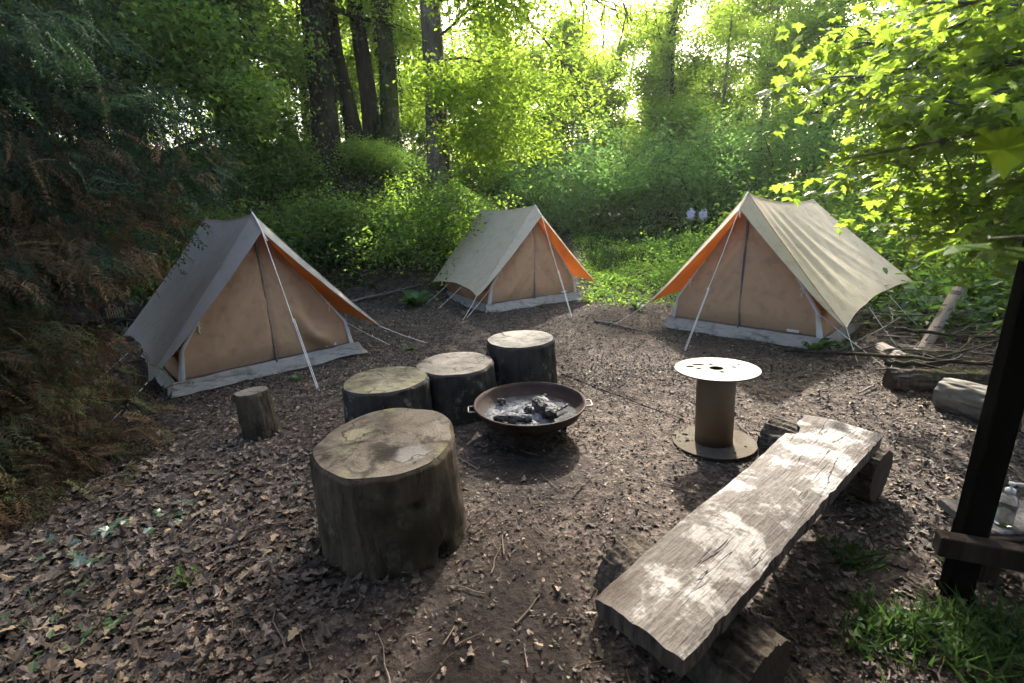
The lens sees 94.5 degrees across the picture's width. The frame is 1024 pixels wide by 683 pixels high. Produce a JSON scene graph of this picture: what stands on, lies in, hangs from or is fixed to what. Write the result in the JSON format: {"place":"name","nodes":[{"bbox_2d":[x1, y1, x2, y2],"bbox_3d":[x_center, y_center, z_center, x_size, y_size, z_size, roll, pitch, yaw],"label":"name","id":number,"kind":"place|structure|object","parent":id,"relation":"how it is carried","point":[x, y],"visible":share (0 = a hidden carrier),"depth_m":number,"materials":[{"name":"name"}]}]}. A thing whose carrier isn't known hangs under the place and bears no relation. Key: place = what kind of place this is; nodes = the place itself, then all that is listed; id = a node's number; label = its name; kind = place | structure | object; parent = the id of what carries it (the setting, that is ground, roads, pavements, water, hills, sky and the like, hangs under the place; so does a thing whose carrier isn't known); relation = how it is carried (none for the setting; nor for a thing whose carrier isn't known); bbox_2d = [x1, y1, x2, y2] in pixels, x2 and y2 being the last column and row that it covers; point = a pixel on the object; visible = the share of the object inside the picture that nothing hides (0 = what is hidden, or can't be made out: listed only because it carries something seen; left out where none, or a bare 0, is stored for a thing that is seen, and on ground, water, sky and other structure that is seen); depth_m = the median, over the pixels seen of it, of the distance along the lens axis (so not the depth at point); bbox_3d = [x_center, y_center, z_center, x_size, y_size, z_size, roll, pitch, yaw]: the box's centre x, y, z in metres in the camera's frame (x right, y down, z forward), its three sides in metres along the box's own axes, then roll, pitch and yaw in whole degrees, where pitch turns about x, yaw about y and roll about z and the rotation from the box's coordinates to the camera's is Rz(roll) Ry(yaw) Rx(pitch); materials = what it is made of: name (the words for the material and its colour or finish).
{"place":"outdoors","nodes":[
{"label":"outdoors","id":0,"kind":"place"},
{"bbox_2d":[33,0,973,196],"label":"sky","id":1,"kind":"structure","parent":0,"point":[606,32],"materials":[{"name":"white"}]},
{"bbox_2d":[0,147,1023,682],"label":"ground","id":2,"kind":"structure","parent":0,"point":[516,595],"depth_m":2.79,"materials":[{"name":"soil"}]},
{"bbox_2d":[0,579,89,672],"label":"seedling","id":3,"kind":"object","parent":2,"relation":"on","point":[32,665],"visible":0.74,"depth_m":2.04,"materials":[{"name":"green plant"}]},
{"bbox_2d":[34,517,131,566],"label":"seedling","id":4,"kind":"object","parent":2,"relation":"on","point":[80,559],"visible":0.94,"depth_m":2.45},
{"bbox_2d":[31,291,146,344],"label":"shrub","id":5,"kind":"object","parent":2,"relation":"on","point":[137,309],"visible":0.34,"depth_m":6.88,"materials":[{"name":"plant"}]},
{"bbox_2d":[0,281,193,546],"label":"conifer","id":6,"kind":"object","parent":2,"relation":"on","point":[41,402],"visible":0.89,"depth_m":3.25,"materials":[{"name":"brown plant"}]},
{"bbox_2d":[47,611,146,648],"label":"seedling","id":7,"kind":"object","parent":2,"relation":"on","point":[106,622],"visible":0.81,"depth_m":1.96,"materials":[{"name":"green plant"}]},
{"bbox_2d":[0,0,196,295],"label":"conifer","id":8,"kind":"object","parent":2,"relation":"on","point":[105,83],"visible":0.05,"depth_m":7.21,"materials":[{"name":"green plant"}]},
{"bbox_2d":[0,194,229,337],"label":"shrub","id":9,"kind":"object","parent":2,"relation":"on","point":[149,293],"visible":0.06,"depth_m":7.71,"materials":[{"name":"green plant"}]},
{"bbox_2d":[0,0,259,363],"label":"conifer","id":10,"kind":"object","parent":2,"relation":"on","point":[66,269],"visible":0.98,"depth_m":3.68,"materials":[{"name":"green plant"}]},
{"bbox_2d":[143,499,195,533],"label":"seedling","id":11,"kind":"object","parent":2,"relation":"on","point":[159,515],"visible":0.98,"depth_m":2.69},
{"bbox_2d":[1,0,363,294],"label":"broadleaf tree","id":12,"kind":"object","parent":2,"relation":"on","point":[190,63],"visible":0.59,"depth_m":8.11,"materials":[{"name":"green plant"}]},
{"bbox_2d":[167,565,200,588],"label":"seedling","id":13,"kind":"object","parent":2,"relation":"on","point":[179,571],"visible":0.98,"depth_m":2.22,"materials":[{"name":"green plant"}]},
{"bbox_2d":[141,10,310,144],"bbox_3d":[-9.155,-11.009,13.844,6.988,11.907,6.312,7,18,31],"label":"broadleaf tree","id":14,"kind":"object","parent":2,"relation":"on","point":[289,95],"visible":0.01,"depth_m":14.25,"materials":[{"name":"green plant"}]},
{"bbox_2d":[90,0,379,149],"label":"broadleaf tree","id":15,"kind":"object","parent":2,"relation":"on","point":[305,84],"visible":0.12,"depth_m":11.87,"materials":[{"name":"green plant"}]},
{"bbox_2d":[144,186,352,275],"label":"shrub","id":16,"kind":"object","parent":2,"relation":"on","point":[292,243],"visible":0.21,"depth_m":9.03,"materials":[{"name":"green plant"}]},
{"bbox_2d":[70,209,428,419],"bbox_3d":[-3.064,-0.590,5.513,3.537,1.800,3.228,-16,21,-41],"label":"ridge tent","id":17,"kind":"object","parent":2,"relation":"on","point":[251,296],"visible":0.98,"depth_m":5.05,"materials":[{"name":"grey fabric"}]},
{"bbox_2d":[233,386,280,441],"bbox_3d":[-2.033,0.579,3.772,0.274,0.395,0.260,-5,14,1],"label":"log stool","id":18,"kind":"object","parent":2,"relation":"on","point":[257,416],"visible":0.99,"depth_m":3.69,"materials":[{"name":"brown wood"}]},
{"bbox_2d":[208,131,350,211],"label":"shrub","id":19,"kind":"object","parent":2,"relation":"on","point":[288,175],"visible":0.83,"depth_m":10.17,"materials":[{"name":"green plant"}]},
{"bbox_2d":[206,0,378,141],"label":"broadleaf tree","id":20,"kind":"object","parent":2,"relation":"on","point":[339,15],"visible":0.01,"depth_m":18.28,"materials":[{"name":"green plant"}]},
{"bbox_2d":[126,0,477,179],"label":"broadleaf tree","id":21,"kind":"object","parent":2,"relation":"on","point":[323,97],"visible":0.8,"depth_m":10.83,"materials":[{"name":"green plant"}]},
{"bbox_2d":[230,0,411,142],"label":"broadleaf tree","id":22,"kind":"object","parent":2,"relation":"on","point":[350,59],"visible":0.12,"depth_m":14.00,"materials":[{"name":"green plant"}]},
{"bbox_2d":[256,174,409,267],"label":"shrub","id":23,"kind":"object","parent":2,"relation":"on","point":[317,212],"visible":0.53,"depth_m":9.38,"materials":[{"name":"green plant"}]},
{"bbox_2d":[302,45,426,160],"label":"broadleaf tree","id":24,"kind":"object","parent":2,"relation":"on","point":[401,131],"visible":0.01,"depth_m":23.35,"materials":[{"name":"green plant"}]},
{"bbox_2d":[323,0,418,142],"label":"broadleaf tree","id":25,"kind":"object","parent":2,"relation":"on","point":[350,116],"visible":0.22,"depth_m":11.99,"materials":[{"name":"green plant"}]},
{"bbox_2d":[309,192,439,265],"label":"shrub","id":26,"kind":"object","parent":2,"relation":"on","point":[369,222],"visible":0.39,"depth_m":9.48,"materials":[{"name":"green plant"}]},
{"bbox_2d":[327,127,422,191],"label":"shrub","id":27,"kind":"object","parent":2,"relation":"on","point":[382,159],"visible":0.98,"depth_m":10.68,"materials":[{"name":"green plant"}]},
{"bbox_2d":[348,0,414,144],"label":"broadleaf tree","id":28,"kind":"object","parent":2,"relation":"on","point":[368,94],"visible":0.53,"depth_m":12.15,"materials":[{"name":"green plant"}]},
{"bbox_2d":[351,283,422,301],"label":"branch","id":29,"kind":"object","parent":2,"relation":"on","point":[370,296],"visible":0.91,"depth_m":9.30,"materials":[{"name":"brown plant"}]},
{"bbox_2d":[342,366,432,422],"bbox_3d":[-0.974,0.503,3.767,0.697,0.447,0.683,-2,16,0],"label":"log stool","id":30,"kind":"object","parent":2,"relation":"on","point":[369,391],"visible":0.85,"depth_m":3.54,"materials":[{"name":"brown wood"}]},
{"bbox_2d":[310,408,466,580],"bbox_3d":[-0.641,0.759,2.514,0.775,0.572,0.780,-2,16,0],"label":"log stool","id":31,"kind":"object","parent":2,"relation":"on","point":[386,483],"visible":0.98,"depth_m":2.24,"materials":[{"name":"brown wood"}]},
{"bbox_2d":[394,289,434,307],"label":"dock plant","id":32,"kind":"object","parent":2,"relation":"on","point":[412,298],"visible":1,"depth_m":8.64,"materials":[{"name":"green plant"}]},
{"bbox_2d":[370,0,465,150],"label":"broadleaf tree","id":33,"kind":"object","parent":2,"relation":"on","point":[389,119],"visible":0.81,"depth_m":11.92,"materials":[{"name":"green plant"}]},
{"bbox_2d":[318,146,531,300],"bbox_3d":[-1.791,-2.511,9.688,4.775,2.846,4.079,-2,16,0],"label":"bush","id":34,"kind":"object","parent":2,"relation":"on","point":[454,223],"visible":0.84,"depth_m":9.29,"materials":[{"name":"green plant"}]},
{"bbox_2d":[396,64,484,187],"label":"broadleaf tree","id":35,"kind":"object","parent":2,"relation":"on","point":[421,139],"visible":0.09,"depth_m":23.55,"materials":[{"name":"green plant"}]},
{"bbox_2d":[356,0,534,176],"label":"broadleaf tree","id":36,"kind":"object","parent":2,"relation":"on","point":[412,115],"visible":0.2,"depth_m":17.18,"materials":[{"name":"green plant"}]},
{"bbox_2d":[415,352,496,425],"bbox_3d":[-0.474,0.396,4.088,0.705,0.457,0.712,-2,16,0],"label":"log stool","id":37,"kind":"object","parent":2,"relation":"on","point":[460,382],"visible":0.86,"depth_m":3.80,"materials":[{"name":"brown wood"}]},
{"bbox_2d":[1,0,977,207],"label":"woodland","id":38,"kind":"object","parent":2,"relation":"on","point":[603,36],"depth_m":39.39,"materials":[{"name":"plant"}]},
{"bbox_2d":[445,18,540,209],"bbox_3d":[-0.964,-12.316,26.714,7.777,10.849,8.066,8,19,34],"label":"broadleaf tree","id":39,"kind":"object","parent":2,"relation":"on","point":[475,44],"visible":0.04,"depth_m":25.49,"materials":[{"name":"green plant"}]},
{"bbox_2d":[345,0,667,244],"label":"broadleaf tree","id":40,"kind":"object","parent":2,"relation":"on","point":[439,84],"visible":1,"depth_m":9.24,"materials":[{"name":"green plant"}]},
{"bbox_2d":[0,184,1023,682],"bbox_3d":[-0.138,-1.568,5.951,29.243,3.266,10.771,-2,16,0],"label":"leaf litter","id":41,"kind":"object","parent":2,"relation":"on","point":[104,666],"visible":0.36,"depth_m":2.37,"materials":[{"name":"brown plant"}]},
{"bbox_2d":[449,48,574,209],"bbox_3d":[-0.210,-7.365,17.098,5.968,6.174,6.146,-2,16,2],"label":"broadleaf tree","id":42,"kind":"object","parent":2,"relation":"on","point":[482,178],"visible":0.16,"depth_m":16.43,"materials":[{"name":"green plant"}]},
{"bbox_2d":[2,307,1023,682],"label":"twig litter","id":43,"kind":"object","parent":2,"relation":"on","point":[182,531],"visible":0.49,"depth_m":2.14,"materials":[{"name":"brown wood"}]},
{"bbox_2d":[426,203,613,319],"bbox_3d":[0.146,-1.555,8.555,3.095,1.800,3.467,-11,18,-27],"label":"ridge tent","id":44,"kind":"object","parent":2,"relation":"on","point":[524,257],"visible":0.99,"depth_m":8.30,"materials":[{"name":"fabric"}]},
{"bbox_2d":[486,330,557,385],"bbox_3d":[0.089,0.231,4.420,0.676,0.547,0.680,-2,16,0],"label":"log stool","id":45,"kind":"object","parent":2,"relation":"on","point":[524,356],"visible":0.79,"depth_m":4.15,"materials":[{"name":"brown wood"}]},
{"bbox_2d":[467,382,592,450],"bbox_3d":[0.138,0.582,3.589,0.842,0.280,0.842,9,19,34],"label":"fire bowl","id":46,"kind":"object","parent":2,"relation":"on","point":[518,396],"visible":0.72,"depth_m":3.66,"materials":[{"name":"metal"}]},
{"bbox_2d":[493,414,532,422],"bbox_3d":[0.004,0.560,3.458,0.298,0.065,0.064,-1,16,6],"label":"charred log","id":47,"kind":"object","parent":46,"relation":"on","point":[513,418],"visible":0.98,"depth_m":3.44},
{"bbox_2d":[532,396,557,420],"bbox_3d":[0.252,0.495,3.553,0.127,0.130,0.332,-8,17,-20],"label":"charred log","id":48,"kind":"object","parent":46,"relation":"on","point":[545,407],"visible":1,"depth_m":3.47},
{"bbox_2d":[95,139,1011,308],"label":"bushes","id":49,"kind":"object","parent":2,"relation":"on","point":[342,282],"visible":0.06,"depth_m":10.74,"materials":[{"name":"green plant"}]},
{"bbox_2d":[478,2,645,188],"bbox_3d":[1.767,-9.432,20.596,7.892,8.503,6.603,-11,18,-29],"label":"broadleaf tree","id":50,"kind":"object","parent":2,"relation":"on","point":[561,28],"visible":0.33,"depth_m":19.13,"materials":[{"name":"green plant"}]},
{"bbox_2d":[482,153,645,236],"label":"shrub","id":51,"kind":"object","parent":2,"relation":"on","point":[540,207],"visible":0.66,"depth_m":14.81,"materials":[{"name":"green plant"}]},
{"bbox_2d":[476,133,655,246],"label":"shrub","id":52,"kind":"object","parent":2,"relation":"on","point":[533,170],"visible":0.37,"depth_m":15.32,"materials":[{"name":"green plant"}]},
{"bbox_2d":[513,14,649,190],"bbox_3d":[4.109,-11.582,25.448,9.471,10.204,7.923,-7,16,-16],"label":"broadleaf tree","id":53,"kind":"object","parent":2,"relation":"on","point":[628,51],"visible":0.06,"depth_m":23.46,"materials":[{"name":"green plant"}]},
{"bbox_2d":[539,54,639,214],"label":"broadleaf tree","id":54,"kind":"object","parent":2,"relation":"on","point":[611,80],"visible":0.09,"depth_m":22.86,"materials":[{"name":"green plant"}]},
{"bbox_2d":[540,84,753,235],"bbox_3d":[4.978,-5.858,16.414,6.584,4.900,8.151,12,21,42],"label":"shrub","id":55,"kind":"object","parent":2,"relation":"on","point":[649,152],"visible":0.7,"depth_m":14.90,"materials":[{"name":"green plant"}]},
{"bbox_2d":[621,245,690,290],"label":"meadow herb","id":56,"kind":"object","parent":2,"relation":"on","point":[655,273],"visible":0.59,"depth_m":9.43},
{"bbox_2d":[585,2,736,187],"bbox_3d":[6.978,-11.166,23.367,6.966,9.370,6.717,-5,16,-11],"label":"broadleaf tree","id":57,"kind":"object","parent":2,"relation":"on","point":[620,101],"visible":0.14,"depth_m":22.24,"materials":[{"name":"green plant"}]},
{"bbox_2d":[602,0,729,221],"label":"broadleaf tree","id":58,"kind":"object","parent":2,"relation":"on","point":[672,7],"visible":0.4,"depth_m":16.65,"materials":[{"name":"green plant"}]},
{"bbox_2d":[594,24,741,221],"bbox_3d":[5.308,-7.493,17.161,5.136,6.952,5.565,7,18,30],"label":"broadleaf tree","id":59,"kind":"object","parent":2,"relation":"on","point":[671,111],"visible":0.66,"depth_m":16.19,"materials":[{"name":"green plant"}]},
{"bbox_2d":[616,213,719,273],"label":"meadow herb","id":60,"kind":"object","parent":2,"relation":"on","point":[661,257],"visible":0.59,"depth_m":10.25,"materials":[{"name":"plant"}]},
{"bbox_2d":[636,64,743,186],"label":"broadleaf tree","id":61,"kind":"object","parent":2,"relation":"on","point":[715,94],"visible":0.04,"depth_m":21.91,"materials":[{"name":"green plant"}]},
{"bbox_2d":[667,61,764,176],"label":"broadleaf tree","id":62,"kind":"object","parent":2,"relation":"on","point":[740,93],"visible":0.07,"depth_m":26.39,"materials":[{"name":"green plant"}]},
{"bbox_2d":[672,357,761,460],"bbox_3d":[1.414,0.450,3.296,0.554,0.551,0.554,-3,14,0],"label":"cable spool","id":63,"kind":"object","parent":2,"relation":"on","point":[710,431],"visible":1,"depth_m":3.21,"materials":[{"name":"brown wood"}]},
{"bbox_2d":[663,0,773,187],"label":"thin tree","id":64,"kind":"object","parent":2,"relation":"on","point":[728,16],"visible":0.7,"depth_m":19.94,"materials":[{"name":"green plant"}]},
{"bbox_2d":[568,178,902,313],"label":"undergrowth","id":65,"kind":"object","parent":2,"relation":"on","point":[610,276],"visible":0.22,"depth_m":10.96,"materials":[{"name":"plant"}]},
{"bbox_2d":[683,0,788,168],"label":"broadleaf tree","id":66,"kind":"object","parent":2,"relation":"on","point":[731,67],"visible":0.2,"depth_m":23.42,"materials":[{"name":"green plant"}]},
{"bbox_2d":[623,121,856,228],"bbox_3d":[7.170,-5.024,15.002,7.298,3.708,5.771,1,16,12],"label":"shrub","id":67,"kind":"object","parent":2,"relation":"on","point":[714,197],"visible":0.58,"depth_m":14.29,"materials":[{"name":"green plant"}]},
{"bbox_2d":[593,414,893,682],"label":"plank bench","id":68,"kind":"object","parent":2,"relation":"on","point":[676,599],"visible":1,"depth_m":1.75,"materials":[{"name":"brown wood"}]},
{"bbox_2d":[710,0,795,177],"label":"thin tree","id":69,"kind":"object","parent":2,"relation":"on","point":[769,11],"visible":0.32,"depth_m":18.93,"materials":[{"name":"green plant"}]},
{"bbox_2d":[706,0,806,182],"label":"thin tree","id":70,"kind":"object","parent":2,"relation":"on","point":[734,31],"visible":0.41,"depth_m":20.14,"materials":[{"name":"green plant"}]},
{"bbox_2d":[615,189,943,366],"bbox_3d":[3.631,-1.003,6.028,3.597,1.835,3.939,-16,21,-41],"label":"ridge tent","id":71,"kind":"object","parent":2,"relation":"on","point":[757,268],"visible":0.98,"depth_m":5.74,"materials":[{"name":"fabric"}]},
{"bbox_2d":[648,72,910,209],"bbox_3d":[8.337,-5.747,14.289,5.926,4.410,7.336,-9,17,-24],"label":"shrub","id":72,"kind":"object","parent":2,"relation":"on","point":[815,153],"visible":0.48,"depth_m":13.42,"materials":[{"name":"green plant"}]},
{"bbox_2d":[747,0,829,177],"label":"thin tree","id":73,"kind":"object","parent":2,"relation":"on","point":[781,18],"visible":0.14,"depth_m":20.62,"materials":[{"name":"green plant"}]},
{"bbox_2d":[725,7,859,178],"bbox_3d":[14.078,-11.708,23.318,6.272,8.078,7.498,-6,16,-12],"label":"broadleaf tree","id":74,"kind":"object","parent":2,"relation":"on","point":[749,124],"visible":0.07,"depth_m":23.02,"materials":[{"name":"green plant"}]},
{"bbox_2d":[576,196,1023,682],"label":"grass","id":75,"kind":"structure","parent":2,"relation":"on","point":[920,627],"depth_m":1.81,"materials":[{"name":"plant"}]},
{"bbox_2d":[700,161,908,272],"bbox_3d":[6.191,-2.316,9.611,4.637,2.798,4.339,-16,21,-40],"label":"bramble","id":76,"kind":"object","parent":2,"relation":"on","point":[827,204],"visible":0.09,"depth_m":9.33,"materials":[{"name":"green plant"}]},
{"bbox_2d":[666,0,949,203],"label":"broadleaf tree","id":77,"kind":"object","parent":2,"relation":"on","point":[811,21],"visible":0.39,"depth_m":13.49,"materials":[{"name":"green plant"}]},
{"bbox_2d":[801,337,841,353],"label":"dock plant","id":78,"kind":"object","parent":2,"relation":"on","point":[821,344],"visible":0.84,"depth_m":5.18,"materials":[{"name":"green plant"}]},
{"bbox_2d":[772,98,991,247],"bbox_3d":[8.704,-3.453,10.104,5.282,3.406,5.645,-2,16,2],"label":"bramble","id":79,"kind":"object","parent":2,"relation":"on","point":[845,179],"visible":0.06,"depth_m":10.23,"materials":[{"name":"green plant"}]},
{"bbox_2d":[797,0,966,173],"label":"broadleaf tree","id":80,"kind":"object","parent":2,"relation":"on","point":[855,29],"depth_m":19.65,"materials":[{"name":"green plant"}]},
{"bbox_2d":[755,0,1023,306],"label":"maple tree","id":81,"kind":"object","parent":2,"relation":"on","point":[992,82],"visible":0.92,"depth_m":3.42,"materials":[{"name":"green plant"}]},
{"bbox_2d":[871,342,910,366],"bbox_3d":[3.900,0.139,4.884,0.154,0.170,0.469,1,16,13],"label":"log","id":82,"kind":"object","parent":2,"relation":"on","point":[881,346],"visible":0.6,"depth_m":4.87,"materials":[{"name":"brown wood"}]},
{"bbox_2d":[784,339,998,364],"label":"branch","id":83,"kind":"object","parent":2,"relation":"on","point":[857,353],"visible":0.74,"depth_m":4.63,"materials":[{"name":"brown plant"}]},
{"bbox_2d":[884,354,989,369],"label":"branch","id":84,"kind":"object","parent":83,"relation":"on","point":[935,364],"visible":0.91,"depth_m":4.27,"materials":[{"name":"brown plant"}]},
{"bbox_2d":[810,304,1002,394],"bbox_3d":[5.017,-0.045,4.943,3.620,0.382,3.406,3,17,19],"label":"brushwood","id":85,"kind":"object","parent":2,"relation":"on","point":[926,339],"visible":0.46,"depth_m":5.08,"materials":[{"name":"brown wood"}]},
{"bbox_2d":[856,311,1005,315],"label":"branch","id":86,"kind":"object","parent":85,"relation":"on","point":[882,314],"visible":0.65,"depth_m":5.46,"materials":[{"name":"brown plant"}]},
{"bbox_2d":[883,348,996,354],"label":"branch","id":87,"kind":"object","parent":85,"relation":"on","point":[934,351],"visible":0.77,"depth_m":4.58,"materials":[{"name":"brown plant"}]},
{"bbox_2d":[894,321,1002,338],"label":"branch","id":88,"kind":"object","parent":85,"relation":"on","point":[954,334],"visible":0.9,"depth_m":4.77,"materials":[{"name":"brown plant"}]},
{"bbox_2d":[805,0,1022,126],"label":"broadleaf tree","id":89,"kind":"object","parent":2,"relation":"on","point":[857,83],"visible":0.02,"depth_m":11.06,"materials":[{"name":"green plant"}]},
{"bbox_2d":[825,192,1017,303],"bbox_3d":[6.493,-1.453,7.487,4.032,2.433,3.773,11,20,40],"label":"bramble","id":90,"kind":"object","parent":2,"relation":"on","point":[892,261],"visible":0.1,"depth_m":7.41,"materials":[{"name":"green plant"}]},
{"bbox_2d":[897,343,950,358],"bbox_3d":[4.308,0.113,4.958,0.428,0.126,0.139,13,22,43],"label":"log","id":91,"kind":"object","parent":2,"relation":"on","point":[913,346],"visible":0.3,"depth_m":4.93,"materials":[{"name":"brown wood"}]},
{"bbox_2d":[851,255,1008,345],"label":"leafy plant","id":92,"kind":"object","parent":2,"relation":"on","point":[930,305],"visible":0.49,"depth_m":5.68,"materials":[{"name":"green plant"}]},
{"bbox_2d":[843,0,1023,260],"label":"maple sapling","id":93,"kind":"object","parent":2,"relation":"on","point":[1003,149],"visible":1,"depth_m":0.53,"materials":[{"name":"green plant"}]},
{"bbox_2d":[882,368,990,391],"bbox_3d":[3.640,0.329,4.051,0.731,0.219,0.203,1,16,12],"label":"log","id":94,"kind":"object","parent":2,"relation":"on","point":[917,379],"visible":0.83,"depth_m":4.03,"materials":[{"name":"brown wood"}]},
{"bbox_2d":[854,153,1019,280],"bbox_3d":[7.537,-1.946,7.113,4.637,2.798,4.339,2,16,15],"label":"bramble","id":95,"kind":"object","parent":2,"relation":"on","point":[891,215],"visible":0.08,"depth_m":7.50,"materials":[{"name":"green plant"}]},
{"bbox_2d":[864,230,1017,330],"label":"bramble","id":96,"kind":"object","parent":2,"relation":"on","point":[986,266],"visible":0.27,"depth_m":5.96,"materials":[{"name":"green plant"}]},
{"bbox_2d":[918,286,963,347],"bbox_3d":[4.693,-0.242,5.185,1.039,0.631,0.110,-13,19,-34],"label":"log","id":97,"kind":"object","parent":2,"relation":"on","point":[941,317],"visible":0.79,"depth_m":5.17,"materials":[{"name":"brown wood"}]},
{"bbox_2d":[922,260,1015,345],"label":"bramble","id":98,"kind":"object","parent":2,"relation":"on","point":[992,295],"visible":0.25,"depth_m":5.47,"materials":[{"name":"green plant"}]},
{"bbox_2d":[932,240,1023,605],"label":"shelter","id":99,"kind":"object","parent":2,"relation":"on","point":[967,548],"visible":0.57,"depth_m":1.80,"materials":[{"name":"wood"}]},
{"bbox_2d":[932,378,1023,431],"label":"log","id":100,"kind":"object","parent":2,"relation":"on","point":[959,397],"visible":0.56,"depth_m":3.60,"materials":[{"name":"brown wood"}]},
{"bbox_2d":[939,499,1023,583],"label":"bench","id":101,"kind":"object","parent":2,"relation":"on","point":[1014,533],"visible":0.32,"depth_m":2.04,"materials":[{"name":"grey wood"}]},
{"bbox_2d":[993,481,1023,526],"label":"soap bottle","id":102,"kind":"object","parent":101,"relation":"on","point":[1007,508],"visible":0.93,"depth_m":1.97,"materials":[{"name":"clear plastic"}]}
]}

